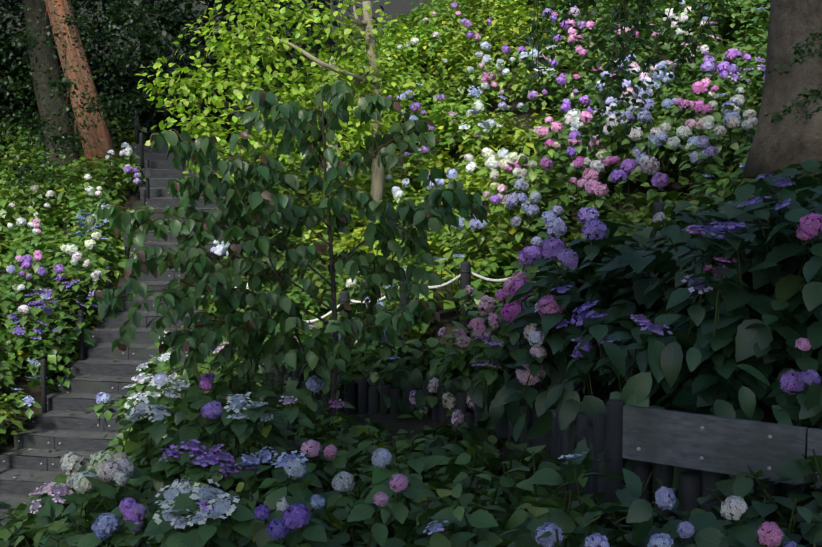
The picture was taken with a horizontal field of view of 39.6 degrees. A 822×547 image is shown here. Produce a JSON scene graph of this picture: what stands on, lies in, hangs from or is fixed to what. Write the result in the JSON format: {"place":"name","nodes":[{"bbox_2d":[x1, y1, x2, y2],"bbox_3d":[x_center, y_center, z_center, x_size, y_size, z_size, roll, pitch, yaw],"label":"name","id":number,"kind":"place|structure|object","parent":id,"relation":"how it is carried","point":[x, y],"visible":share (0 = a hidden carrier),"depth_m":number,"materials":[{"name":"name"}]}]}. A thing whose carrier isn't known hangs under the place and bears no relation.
{"place":"outdoors","nodes":[
{"label":"outdoors","id":0,"kind":"place"},
{"bbox_2d":[0,0,820,524],"bbox_3d":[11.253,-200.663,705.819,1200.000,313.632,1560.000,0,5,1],"label":"terrain","id":1,"kind":"structure","parent":0,"point":[448,318],"depth_m":16.05,"materials":[{"name":"soil"}]},
{"bbox_2d":[22,0,79,202],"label":"grey trunk","id":2,"kind":"object","parent":1,"relation":"on","point":[41,25],"visible":0.46,"depth_m":22.86,"materials":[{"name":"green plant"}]},
{"bbox_2d":[44,0,122,186],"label":"tree trunk","id":3,"kind":"object","parent":1,"relation":"on","point":[93,137],"visible":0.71,"depth_m":21.87,"materials":[{"name":"brown plant"}]},
{"bbox_2d":[0,144,229,526],"bbox_3d":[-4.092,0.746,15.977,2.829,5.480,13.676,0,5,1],"label":"step risers","id":4,"kind":"object","parent":1,"relation":"on","point":[41,442],"visible":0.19,"depth_m":14.68,"materials":[{"name":"grey stone"}]},
{"bbox_2d":[3,147,187,464],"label":"stair bolts","id":5,"kind":"object","parent":4,"relation":"attached to","point":[93,336],"visible":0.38,"depth_m":14.43,"materials":[{"name":"grey metal"}]},
{"bbox_2d":[7,150,200,503],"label":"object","id":6,"kind":"object","parent":4,"relation":"on","point":[89,374],"visible":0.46,"depth_m":14.55,"materials":[{"name":"grey metal"}]},
{"bbox_2d":[0,0,293,186],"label":"foliage","id":7,"kind":"object","parent":1,"relation":"on","point":[62,139],"visible":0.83,"depth_m":20.23,"materials":[{"name":"green plant"}]},
{"bbox_2d":[0,0,403,159],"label":"wood","id":8,"kind":"object","parent":1,"relation":"on","point":[164,19],"depth_m":27.19,"materials":[{"name":"green plant"}]},
{"bbox_2d":[135,0,431,253],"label":"tree","id":9,"kind":"object","parent":1,"relation":"on","point":[189,86],"depth_m":16.73,"materials":[{"name":"green plant"}]},
{"bbox_2d":[85,80,491,434],"bbox_3d":[-0.956,0.075,8.564,3.102,3.100,1.734,0,5,1],"label":"dogwood","id":10,"kind":"object","parent":1,"relation":"on","point":[218,287],"depth_m":8.38,"materials":[{"name":"green plant"}]},
{"bbox_2d":[312,56,339,181],"bbox_3d":[-1.407,-2.781,20.534,0.693,2.258,0.800,0,5,1],"label":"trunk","id":11,"kind":"object","parent":1,"relation":"on","point":[336,146],"visible":0.04,"depth_m":20.43,"materials":[{"name":"wood"}]},
{"bbox_2d":[0,0,769,418],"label":"hydrangea flowers","id":12,"kind":"object","parent":1,"relation":"on","point":[506,176],"visible":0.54,"depth_m":15.72,"materials":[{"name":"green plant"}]},
{"bbox_2d":[0,0,770,448],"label":"hydrangea bushes","id":13,"kind":"object","parent":1,"relation":"on","point":[458,48],"visible":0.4,"depth_m":17.83,"materials":[{"name":"green plant"}]},
{"bbox_2d":[29,94,757,509],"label":"hydrangea flowers","id":14,"kind":"object","parent":1,"relation":"on","point":[431,342],"visible":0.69,"depth_m":11.03,"materials":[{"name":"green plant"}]},
{"bbox_2d":[6,0,821,546],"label":"hydrangea","id":15,"kind":"object","parent":1,"relation":"on","point":[116,466],"depth_m":8.43,"materials":[{"name":"plant"}]},
{"bbox_2d":[0,93,821,546],"bbox_3d":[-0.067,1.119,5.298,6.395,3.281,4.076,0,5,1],"label":"hydrangea bushes","id":16,"kind":"object","parent":15,"relation":"attached to","point":[754,329],"visible":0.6,"depth_m":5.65,"materials":[{"name":"green plant"}]},
{"bbox_2d":[40,109,821,535],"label":"fence posts","id":17,"kind":"object","parent":1,"relation":"on","point":[604,433],"visible":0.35,"depth_m":6.61,"materials":[{"name":"grey wood"}]},
{"bbox_2d":[76,117,149,334],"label":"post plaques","id":18,"kind":"object","parent":17,"relation":"attached to","point":[147,175],"visible":0.85,"depth_m":16.96,"materials":[{"name":"brown metal"}]},
{"bbox_2d":[302,223,650,322],"bbox_3d":[0.501,-0.025,10.681,3.725,1.159,0.194,2,5,24],"label":"rope fence","id":19,"kind":"object","parent":17,"relation":"attached to","point":[430,287],"visible":0.35,"depth_m":10.85,"materials":[{"name":"white fabric"}]},
{"bbox_2d":[622,406,821,487],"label":"kick board","id":20,"kind":"object","parent":17,"relation":"attached to","point":[727,445],"visible":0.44,"depth_m":5.15,"materials":[{"name":"grey wood"}]},
{"bbox_2d":[637,426,771,469],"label":"bolts","id":21,"kind":"object","parent":20,"relation":"attached to","point":[702,458],"visible":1,"depth_m":5.17,"materials":[{"name":"silver metal"}]},
{"bbox_2d":[511,0,821,179],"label":"tree","id":22,"kind":"object","parent":1,"relation":"on","point":[785,142],"depth_m":9.20,"materials":[{"name":"plant"}]},
{"bbox_2d":[254,338,821,489],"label":"hydrangea overhang leaves","id":23,"kind":"object","parent":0,"point":[664,360],"visible":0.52,"depth_m":6.05,"materials":[{"name":"green plant"}]}
]}

